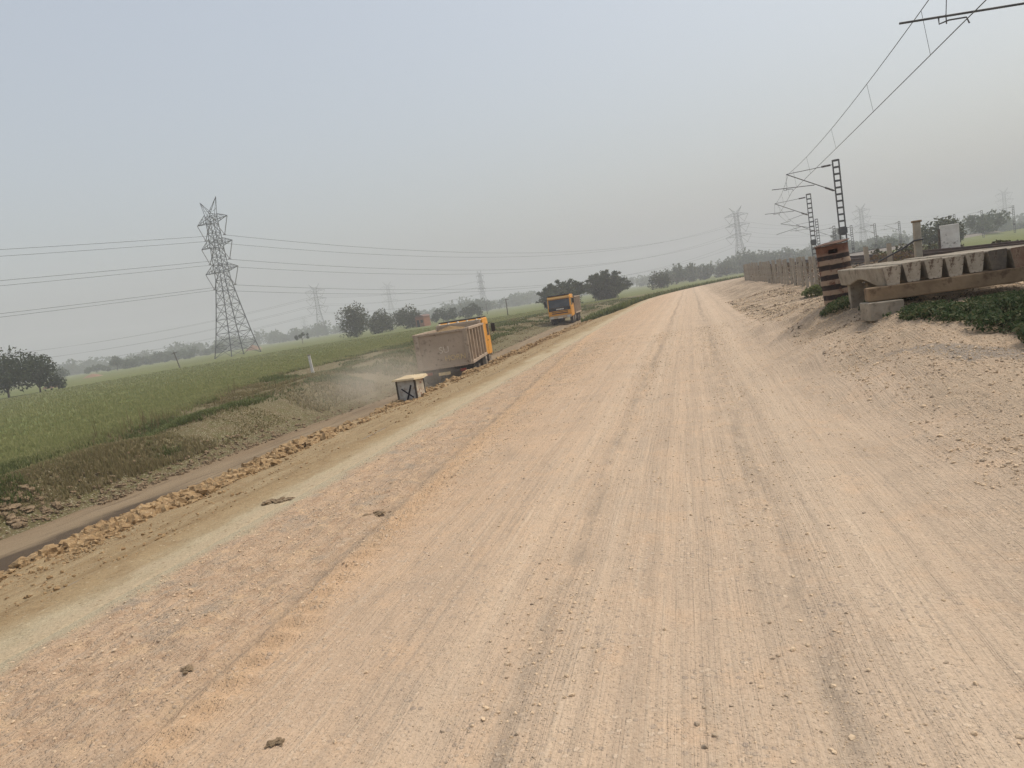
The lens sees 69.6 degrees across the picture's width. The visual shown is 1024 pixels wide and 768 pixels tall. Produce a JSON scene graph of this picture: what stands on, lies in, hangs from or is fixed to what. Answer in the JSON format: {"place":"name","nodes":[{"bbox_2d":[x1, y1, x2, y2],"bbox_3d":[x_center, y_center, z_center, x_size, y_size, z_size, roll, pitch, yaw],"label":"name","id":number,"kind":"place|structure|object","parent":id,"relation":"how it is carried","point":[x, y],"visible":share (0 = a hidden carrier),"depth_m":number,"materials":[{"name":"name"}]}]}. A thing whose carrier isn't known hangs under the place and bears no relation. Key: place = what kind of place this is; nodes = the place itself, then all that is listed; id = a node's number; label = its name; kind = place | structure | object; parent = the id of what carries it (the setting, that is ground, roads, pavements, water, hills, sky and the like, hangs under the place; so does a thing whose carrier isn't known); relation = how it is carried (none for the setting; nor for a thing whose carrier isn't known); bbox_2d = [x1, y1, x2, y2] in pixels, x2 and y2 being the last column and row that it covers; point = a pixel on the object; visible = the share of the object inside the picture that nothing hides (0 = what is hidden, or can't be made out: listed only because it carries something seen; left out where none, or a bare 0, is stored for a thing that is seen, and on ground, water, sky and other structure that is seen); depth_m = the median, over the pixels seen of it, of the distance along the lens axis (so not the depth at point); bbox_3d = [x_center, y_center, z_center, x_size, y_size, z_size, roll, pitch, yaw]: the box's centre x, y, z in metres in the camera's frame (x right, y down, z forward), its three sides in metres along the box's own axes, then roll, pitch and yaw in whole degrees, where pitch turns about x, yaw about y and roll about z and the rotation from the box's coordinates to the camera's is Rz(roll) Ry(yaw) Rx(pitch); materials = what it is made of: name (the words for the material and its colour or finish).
{"place":"outdoors","nodes":[
{"label":"outdoors","id":0,"kind":"place"},
{"bbox_2d":[0,317,585,570],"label":"service road","id":1,"kind":"structure","parent":0,"point":[27,543],"depth_m":17.06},
{"bbox_2d":[2,331,568,589],"bbox_3d":[-1.987,0.071,25.677,3.665,1.100,41.524,-7,6,14],"label":"clod spill","id":2,"kind":"object","parent":1,"relation":"on","point":[85,550],"visible":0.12,"depth_m":10.03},
{"bbox_2d":[0,319,591,581],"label":"earth clods","id":3,"kind":"object","parent":1,"relation":"on","point":[90,535],"visible":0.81,"depth_m":11.92,"materials":[{"name":"soil"}]},
{"bbox_2d":[412,316,494,384],"bbox_3d":[-2.747,-1.826,37.682,3.160,2.805,8.315,-8,6,6],"label":"tipper truck","id":4,"kind":"object","parent":1,"relation":"on","point":[441,355],"visible":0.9,"depth_m":33.71,"materials":[{"name":"paint"}]},
{"bbox_2d":[437,326,464,331],"bbox_3d":[-2.991,-2.317,36.094,2.260,1.044,5.072,-8,6,6],"label":"soil load","id":5,"kind":"object","parent":4,"relation":"in","point":[449,328],"visible":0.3,"depth_m":35.65},
{"bbox_2d":[544,293,581,324],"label":"tipper truck","id":6,"kind":"object","parent":1,"relation":"on","point":[561,307],"visible":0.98,"depth_m":73.05,"materials":[{"name":"paint"}]},
{"bbox_2d":[0,308,624,618],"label":"soil embankment","id":7,"kind":"structure","parent":0,"point":[173,517],"depth_m":9.52,"materials":[{"name":"soil"}]},
{"bbox_2d":[0,322,596,616],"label":"soil crumbs","id":8,"kind":"object","parent":7,"relation":"on","point":[55,588],"visible":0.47,"depth_m":8.62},
{"bbox_2d":[392,373,426,399],"bbox_3d":[-2.949,0.283,21.700,0.850,1.105,0.820,-7,7,20],"label":"marked box","id":9,"kind":"object","parent":7,"relation":"on","point":[408,387],"visible":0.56,"depth_m":21.43,"materials":[{"name":"white paint"}]},
{"bbox_2d":[581,275,743,321],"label":"bank grass","id":10,"kind":"structure","parent":7,"relation":"on","point":[611,309],"depth_m":70.37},
{"bbox_2d":[0,289,669,539],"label":"grassy verge","id":11,"kind":"structure","parent":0,"point":[282,407],"depth_m":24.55,"materials":[{"name":"plant"}]},
{"bbox_2d":[91,366,321,447],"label":"straw stalks","id":12,"kind":"object","parent":11,"relation":"on","point":[157,420],"visible":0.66,"depth_m":26.17,"materials":[{"name":"brown plant"}]},
{"bbox_2d":[0,321,570,538],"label":"earth rubble","id":13,"kind":"object","parent":11,"relation":"on","point":[14,521],"visible":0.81,"depth_m":16.85,"materials":[{"name":"soil"}]},
{"bbox_2d":[0,297,636,505],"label":"green weeds","id":14,"kind":"object","parent":11,"relation":"on","point":[183,419],"visible":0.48,"depth_m":32.98,"materials":[{"name":"plant"}]},
{"bbox_2d":[0,288,688,662],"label":"clay strip","id":15,"kind":"object","parent":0,"point":[36,622],"visible":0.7,"depth_m":6.80,"materials":[{"name":"soil"}]},
{"bbox_2d":[261,496,294,504],"bbox_3d":[-2.414,1.204,7.642,0.348,0.048,0.245,-7,6,14],"label":"soil lump","id":16,"kind":"object","parent":15,"relation":"on","point":[279,500],"visible":0.99,"depth_m":7.59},
{"bbox_2d":[0,272,743,455],"bbox_3d":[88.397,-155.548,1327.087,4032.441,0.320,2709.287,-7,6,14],"label":"crop field","id":17,"kind":"structure","parent":0,"point":[77,380],"depth_m":184.00,"materials":[{"name":"plant"}]},
{"bbox_2d":[0,345,38,397],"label":"broad tree","id":18,"kind":"object","parent":17,"relation":"on","point":[12,371],"visible":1,"depth_m":112.03,"materials":[{"name":"green plant"}]},
{"bbox_2d":[12,352,60,391],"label":"broad tree","id":19,"kind":"object","parent":17,"relation":"on","point":[42,372],"visible":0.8,"depth_m":117.11,"materials":[{"name":"green plant"}]},
{"bbox_2d":[47,377,67,388],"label":"bushy tree","id":20,"kind":"object","parent":17,"relation":"on","point":[61,383],"visible":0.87,"depth_m":119.80,"materials":[{"name":"green plant"}]},
{"bbox_2d":[51,366,69,378],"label":"tree","id":21,"kind":"object","parent":17,"relation":"on","point":[63,372],"visible":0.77,"depth_m":280.72,"materials":[{"name":"green plant"}]},
{"bbox_2d":[84,364,111,373],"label":"tree","id":22,"kind":"object","parent":17,"relation":"on","point":[93,368],"visible":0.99,"depth_m":365.27,"materials":[{"name":"green plant"}]},
{"bbox_2d":[108,356,124,370],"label":"tree","id":23,"kind":"object","parent":17,"relation":"on","point":[115,361],"visible":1,"depth_m":333.78,"materials":[{"name":"green plant"}]},
{"bbox_2d":[121,359,138,368],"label":"tree","id":24,"kind":"object","parent":17,"relation":"on","point":[131,363],"visible":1,"depth_m":336.77,"materials":[{"name":"green plant"}]},
{"bbox_2d":[148,351,166,362],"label":"tree","id":25,"kind":"object","parent":17,"relation":"on","point":[155,355],"visible":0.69,"depth_m":402.83,"materials":[{"name":"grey plant"}]},
{"bbox_2d":[197,196,260,358],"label":"lattice pylon","id":26,"kind":"object","parent":17,"relation":"on","point":[217,257],"visible":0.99,"depth_m":203.45,"materials":[{"name":"metal"}]},
{"bbox_2d":[2,265,208,285],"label":"power conductor","id":27,"kind":"object","parent":26,"relation":"hanging from","point":[99,276],"visible":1,"depth_m":183.95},
{"bbox_2d":[9,241,205,255],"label":"power conductor","id":28,"kind":"object","parent":26,"relation":"hanging from","point":[98,249],"visible":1,"depth_m":183.90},
{"bbox_2d":[5,290,212,316],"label":"power conductor","id":29,"kind":"object","parent":26,"relation":"hanging from","point":[103,304],"visible":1,"depth_m":183.90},
{"bbox_2d":[0,235,218,249],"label":"power conductor","id":30,"kind":"object","parent":26,"relation":"hanging from","point":[101,243],"visible":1,"depth_m":174.60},
{"bbox_2d":[0,259,228,280],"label":"power conductor","id":31,"kind":"object","parent":26,"relation":"hanging from","point":[111,270],"visible":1,"depth_m":176.38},
{"bbox_2d":[0,285,230,313],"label":"power conductor","id":32,"kind":"object","parent":26,"relation":"hanging from","point":[111,300],"visible":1,"depth_m":175.67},
{"bbox_2d":[220,245,729,293],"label":"power conductor","id":33,"kind":"object","parent":26,"relation":"hanging from","point":[452,292],"visible":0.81,"depth_m":269.06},
{"bbox_2d":[225,224,728,256],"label":"power conductor","id":34,"kind":"object","parent":26,"relation":"hanging from","point":[432,256],"visible":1,"depth_m":262.40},
{"bbox_2d":[227,234,729,273],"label":"power conductor","id":35,"kind":"object","parent":26,"relation":"hanging from","point":[487,273],"visible":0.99,"depth_m":252.69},
{"bbox_2d":[229,224,735,252],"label":"power conductor","id":36,"kind":"object","parent":26,"relation":"hanging from","point":[440,251],"visible":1,"depth_m":253.88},
{"bbox_2d":[231,231,745,269],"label":"power conductor","id":37,"kind":"object","parent":26,"relation":"hanging from","point":[420,269],"visible":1,"depth_m":251.87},
{"bbox_2d":[246,244,741,289],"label":"power conductor","id":38,"kind":"object","parent":26,"relation":"hanging from","point":[438,289],"visible":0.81,"depth_m":258.48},
{"bbox_2d":[107,315,369,369],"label":"grove","id":39,"kind":"object","parent":17,"relation":"on","point":[180,354],"visible":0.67,"depth_m":401.76,"materials":[{"name":"green plant"}]},
{"bbox_2d":[0,297,626,473],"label":"wheat crop","id":40,"kind":"object","parent":17,"relation":"on","point":[78,433],"visible":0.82,"depth_m":46.01,"materials":[{"name":"plant"}]},
{"bbox_2d":[306,286,328,336],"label":"lattice pylon","id":41,"kind":"object","parent":17,"relation":"on","point":[321,316],"visible":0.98,"depth_m":577.21,"materials":[{"name":"metal"}]},
{"bbox_2d":[334,301,370,338],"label":"round tree","id":42,"kind":"object","parent":17,"relation":"on","point":[355,318],"visible":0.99,"depth_m":193.88,"materials":[{"name":"green plant"}]},
{"bbox_2d":[370,321,384,333],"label":"bushy tree","id":43,"kind":"object","parent":17,"relation":"on","point":[375,327],"visible":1,"depth_m":202.63,"materials":[{"name":"green plant"}]},
{"bbox_2d":[366,308,395,332],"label":"grove tree","id":44,"kind":"object","parent":17,"relation":"on","point":[386,320],"visible":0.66,"depth_m":210.92,"materials":[{"name":"green plant"}]},
{"bbox_2d":[381,281,397,312],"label":"lattice pylon","id":45,"kind":"object","parent":17,"relation":"on","point":[389,296],"visible":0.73,"depth_m":980.50,"materials":[{"name":"metal"}]},
{"bbox_2d":[390,303,423,328],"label":"grove tree","id":46,"kind":"object","parent":17,"relation":"on","point":[402,317],"visible":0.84,"depth_m":214.60,"materials":[{"name":"green plant"}]},
{"bbox_2d":[430,308,457,322],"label":"bushy tree","id":47,"kind":"object","parent":17,"relation":"on","point":[449,315],"visible":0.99,"depth_m":257.07,"materials":[{"name":"green plant"}]},
{"bbox_2d":[457,303,482,317],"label":"bushy tree","id":48,"kind":"object","parent":17,"relation":"on","point":[470,311],"visible":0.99,"depth_m":256.97,"materials":[{"name":"green plant"}]},
{"bbox_2d":[1,213,1023,382],"bbox_3d":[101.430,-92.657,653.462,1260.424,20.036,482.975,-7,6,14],"label":"wood","id":49,"kind":"object","parent":17,"relation":"on","point":[275,336],"visible":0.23,"depth_m":642.83,"materials":[{"name":"green plant"}]},
{"bbox_2d":[535,279,589,305],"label":"broad tree","id":50,"kind":"object","parent":17,"relation":"on","point":[575,288],"visible":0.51,"depth_m":160.78,"materials":[{"name":"green plant"}]},
{"bbox_2d":[441,267,698,315],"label":"grove","id":51,"kind":"object","parent":17,"relation":"on","point":[488,304],"visible":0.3,"depth_m":485.64,"materials":[{"name":"green plant"}]},
{"bbox_2d":[583,269,632,300],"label":"broad tree","id":52,"kind":"object","parent":17,"relation":"on","point":[603,285],"visible":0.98,"depth_m":169.65,"materials":[{"name":"green plant"}]},
{"bbox_2d":[647,270,670,289],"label":"tree","id":53,"kind":"object","parent":17,"relation":"on","point":[659,279],"visible":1,"depth_m":222.54,"materials":[{"name":"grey plant"}]},
{"bbox_2d":[661,263,690,285],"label":"tree","id":54,"kind":"object","parent":17,"relation":"on","point":[676,275],"visible":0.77,"depth_m":315.38,"materials":[{"name":"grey plant"}]},
{"bbox_2d":[684,263,697,281],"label":"tree","id":55,"kind":"object","parent":17,"relation":"on","point":[693,274],"visible":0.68,"depth_m":327.78,"materials":[{"name":"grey plant"}]},
{"bbox_2d":[694,263,715,279],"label":"tree","id":56,"kind":"object","parent":17,"relation":"on","point":[707,271],"visible":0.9,"depth_m":334.41,"materials":[{"name":"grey plant"}]},
{"bbox_2d":[713,259,739,277],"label":"tree","id":57,"kind":"object","parent":17,"relation":"on","point":[725,267],"visible":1,"depth_m":340.32,"materials":[{"name":"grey plant"}]},
{"bbox_2d":[726,206,750,272],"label":"lattice pylon","id":58,"kind":"object","parent":17,"relation":"on","point":[734,223],"visible":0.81,"depth_m":486.83,"materials":[{"name":"metal"}]},
{"bbox_2d":[735,247,761,273],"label":"tree","id":59,"kind":"object","parent":17,"relation":"on","point":[748,258],"visible":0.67,"depth_m":375.42,"materials":[{"name":"green plant"}]},
{"bbox_2d":[759,246,795,264],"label":"tree","id":60,"kind":"object","parent":17,"relation":"on","point":[768,256],"visible":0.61,"depth_m":389.34,"materials":[{"name":"green plant"}]},
{"bbox_2d":[722,235,909,274],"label":"grove","id":61,"kind":"object","parent":17,"relation":"on","point":[807,253],"visible":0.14,"depth_m":388.39,"materials":[{"name":"green plant"}]},
{"bbox_2d":[830,228,842,241],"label":"tree","id":62,"kind":"object","parent":17,"relation":"on","point":[836,237],"visible":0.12,"depth_m":428.87,"materials":[{"name":"green plant"}]},
{"bbox_2d":[852,204,870,245],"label":"lattice pylon","id":63,"kind":"object","parent":17,"relation":"on","point":[862,223],"visible":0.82,"depth_m":611.27,"materials":[{"name":"metal"}]},
{"bbox_2d":[855,238,905,251],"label":"trees","id":64,"kind":"object","parent":17,"relation":"on","point":[893,241],"visible":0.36,"depth_m":234.78,"materials":[{"name":"green plant"}]},
{"bbox_2d":[969,219,1023,233],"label":"grove","id":65,"kind":"object","parent":17,"relation":"on","point":[1008,226],"visible":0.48,"depth_m":356.23,"materials":[{"name":"green plant"}]},
{"bbox_2d":[995,188,1013,215],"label":"lattice pylon","id":66,"kind":"object","parent":17,"relation":"on","point":[1004,200],"visible":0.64,"depth_m":854.84,"materials":[{"name":"metal"}]},
{"bbox_2d":[414,314,430,326],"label":"brick house","id":67,"kind":"structure","parent":0,"point":[422,320],"depth_m":206.39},
{"bbox_2d":[0,277,1023,767],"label":"gravel road","id":68,"kind":"structure","parent":0,"point":[398,645],"depth_m":3.96,"materials":[{"name":"gravel"}]},
{"bbox_2d":[180,664,193,673],"bbox_3d":[-1.674,1.469,3.793,0.064,0.019,0.100,-12,7,-30],"label":"soil lump","id":69,"kind":"object","parent":68,"relation":"on","point":[186,669],"visible":1,"depth_m":3.79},
{"bbox_2d":[263,737,284,747],"bbox_3d":[-0.951,1.437,2.954,0.079,0.013,0.061,-9,6,0],"label":"soil lump","id":70,"kind":"object","parent":68,"relation":"on","point":[271,743],"visible":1,"depth_m":2.95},
{"bbox_2d":[363,510,391,515],"bbox_3d":[-1.177,1.121,6.367,0.244,0.030,0.157,-12,7,-28],"label":"soil lump","id":71,"kind":"object","parent":68,"relation":"on","point":[378,513],"visible":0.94,"depth_m":6.36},
{"bbox_2d":[0,286,1023,767],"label":"loose pebbles","id":72,"kind":"object","parent":68,"relation":"on","point":[850,736],"visible":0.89,"depth_m":5.37,"materials":[{"name":"gravel"}]},
{"bbox_2d":[0,0,1023,446],"label":"sky","id":73,"kind":"structure","parent":0,"point":[503,132],"materials":[{"name":"grey"}]},
{"bbox_2d":[711,251,1023,501],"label":"gravel shoulder","id":74,"kind":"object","parent":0,"point":[738,289],"visible":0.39,"depth_m":7.68},
{"bbox_2d":[801,284,822,297],"bbox_3d":[10.780,-3.302,25.534,1.551,0.545,1.330,-9,6,-2],"label":"weed clump","id":75,"kind":"object","parent":74,"relation":"on","point":[813,290],"visible":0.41,"depth_m":25.35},
{"bbox_2d":[743,243,892,286],"bbox_3d":[15.316,-6.412,42.672,0.501,1.856,46.830,-7,6,14],"label":"concrete fence","id":76,"kind":"object","parent":74,"relation":"on","point":[750,269],"visible":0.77,"depth_m":38.04,"materials":[{"name":"concrete"}]},
{"bbox_2d":[743,250,913,285],"bbox_3d":[15.501,-6.376,42.603,1.040,1.551,50.078,-7,6,14],"label":"dry creeper","id":77,"kind":"object","parent":76,"relation":"attached to","point":[906,256],"visible":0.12,"depth_m":22.09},
{"bbox_2d":[813,238,851,305],"bbox_3d":[6.212,-2.144,14.133,0.654,1.187,0.657,-8,7,29],"label":"striped drum","id":78,"kind":"object","parent":74,"relation":"on","point":[832,259],"visible":0.76,"depth_m":13.91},
{"bbox_2d":[819,295,849,316],"bbox_3d":[6.069,-1.449,13.218,1.015,0.382,0.970,-7,6,14],"label":"weed clump","id":79,"kind":"object","parent":74,"relation":"on","point":[841,303],"visible":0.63,"depth_m":13.22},
{"bbox_2d":[847,282,864,308],"bbox_3d":[6.018,-1.476,12.826,0.240,0.560,0.200,-7,6,14],"label":"support block","id":80,"kind":"object","parent":74,"relation":"on","point":[856,295],"depth_m":12.73,"materials":[{"name":"concrete"}]},
{"bbox_2d":[837,265,900,285],"bbox_3d":[5.633,-1.711,11.702,0.238,0.275,2.620,-7,6,12],"label":"concrete sleeper","id":81,"kind":"object","parent":80,"relation":"on","point":[883,275],"visible":1,"depth_m":11.03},
{"bbox_2d":[855,261,920,281],"bbox_3d":[5.905,-1.763,11.649,0.238,0.275,2.620,-8,6,12],"label":"concrete sleeper","id":82,"kind":"object","parent":80,"relation":"on","point":[910,271],"visible":0.59,"depth_m":10.39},
{"bbox_2d":[730,283,990,336],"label":"dry litter","id":83,"kind":"object","parent":74,"relation":"on","point":[791,292],"visible":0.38,"depth_m":20.35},
{"bbox_2d":[725,283,1023,488],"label":"shoulder stones","id":84,"kind":"object","parent":74,"relation":"on","point":[923,405],"visible":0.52,"depth_m":8.49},
{"bbox_2d":[860,299,903,321],"bbox_3d":[5.285,-1.056,10.519,0.460,0.260,0.420,-7,6,7],"label":"concrete block","id":85,"kind":"object","parent":74,"relation":"on","point":[872,311],"depth_m":10.33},
{"bbox_2d":[864,266,1023,301],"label":"concrete beam","id":86,"kind":"structure","parent":85,"relation":"on","point":[949,284],"depth_m":10.23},
{"bbox_2d":[876,257,942,278],"bbox_3d":[6.139,-1.790,11.545,0.238,0.275,2.620,-7,6,12],"label":"concrete sleeper","id":87,"kind":"object","parent":86,"relation":"on","point":[931,268],"visible":0.47,"depth_m":10.28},
{"bbox_2d":[902,255,963,276],"bbox_3d":[6.391,-1.810,11.491,0.238,0.275,2.620,-7,6,11],"label":"concrete sleeper","id":88,"kind":"object","parent":86,"relation":"on","point":[952,266],"visible":0.29,"depth_m":10.22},
{"bbox_2d":[904,251,983,272],"bbox_3d":[6.656,-1.861,11.452,0.238,0.275,2.620,-7,6,12],"label":"concrete sleeper","id":89,"kind":"object","parent":86,"relation":"on","point":[973,262],"visible":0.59,"depth_m":10.19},
{"bbox_2d":[925,248,1006,270],"bbox_3d":[6.922,-1.883,11.347,0.238,0.275,2.620,-8,6,13],"label":"concrete sleeper","id":90,"kind":"object","parent":86,"relation":"on","point":[995,259],"visible":0.41,"depth_m":10.09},
{"bbox_2d":[947,246,1023,267],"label":"concrete sleeper","id":91,"kind":"object","parent":86,"relation":"on","point":[1015,256],"visible":0.28,"depth_m":10.02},
{"bbox_2d":[878,220,922,262],"bbox_3d":[9.711,-3.005,18.375,1.095,1.987,0.278,-4,8,40],"label":"tall post","id":92,"kind":"object","parent":74,"relation":"on","point":[917,237],"visible":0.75,"depth_m":18.02,"materials":[{"name":"concrete"}]},
{"bbox_2d":[815,289,1023,484],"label":"grey aggregate","id":93,"kind":"object","parent":74,"relation":"on","point":[1002,466],"visible":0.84,"depth_m":7.47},
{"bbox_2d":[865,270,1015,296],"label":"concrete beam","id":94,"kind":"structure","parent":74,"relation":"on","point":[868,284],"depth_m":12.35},
{"bbox_2d":[882,288,1023,342],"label":"creeping weeds","id":95,"kind":"object","parent":74,"relation":"on","point":[984,309],"visible":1,"depth_m":8.94,"materials":[{"name":"plant"}]},
{"bbox_2d":[879,228,1023,253],"bbox_3d":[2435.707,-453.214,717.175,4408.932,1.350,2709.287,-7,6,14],"label":"field beyond railway","id":96,"kind":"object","parent":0,"point":[1013,235],"visible":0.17,"depth_m":156.00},
{"bbox_2d":[870,243,924,253],"bbox_3d":[27.390,-8.974,52.297,4.360,1.935,4.226,-3,8,42],"label":"dry scrub","id":97,"kind":"object","parent":96,"relation":"on","point":[896,249],"visible":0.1,"depth_m":51.57,"materials":[{"name":"brown plant"}]},
{"bbox_2d":[776,231,1023,284],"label":"railway ballast","id":98,"kind":"structure","parent":96,"relation":"on","point":[893,248],"depth_m":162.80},
{"bbox_2d":[765,193,816,258],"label":"overhead line mast","id":99,"kind":"object","parent":98,"relation":"on","point":[813,242],"visible":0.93,"depth_m":74.52,"materials":[{"name":"metal"}]},
{"bbox_2d":[773,159,848,248],"bbox_3d":[20.843,-11.594,51.462,4.582,7.310,0.300,-7,6,14],"label":"overhead line mast","id":100,"kind":"object","parent":98,"relation":"on","point":[843,230],"visible":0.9,"depth_m":50.87,"materials":[{"name":"metal"}]},
{"bbox_2d":[777,0,985,236],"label":"overhead line","id":101,"kind":"object","parent":100,"relation":"hanging from","point":[890,94],"visible":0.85,"depth_m":22.08,"materials":[{"name":"metal"}]},
{"bbox_2d":[771,233,1023,265],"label":"railway track","id":102,"kind":"structure","parent":98,"relation":"on","point":[860,258],"depth_m":23.38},
{"bbox_2d":[937,223,959,248],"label":"concrete slab","id":103,"kind":"structure","parent":98,"relation":"on","point":[948,236],"depth_m":26.87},
{"bbox_2d":[899,0,1023,24],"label":"overhead line mast","id":104,"kind":"object","parent":98,"relation":"on","point":[962,13],"visible":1,"depth_m":16.36,"materials":[{"name":"metal"}]},
{"bbox_2d":[907,242,963,251],"bbox_3d":[24.227,-7.190,41.894,4.338,1.967,3.554,-7,6,14],"label":"dry scrub","id":105,"kind":"object","parent":96,"relation":"on","point":[928,247],"depth_m":41.70,"materials":[{"name":"brown plant"}]},
{"bbox_2d":[921,215,967,248],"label":"tree","id":106,"kind":"object","parent":96,"relation":"on","point":[927,235],"visible":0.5,"depth_m":109.86,"materials":[{"name":"green plant"}]},
{"bbox_2d":[962,209,1010,232],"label":"tree","id":107,"kind":"object","parent":96,"relation":"on","point":[989,220],"visible":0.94,"depth_m":221.14,"materials":[{"name":"green plant"}]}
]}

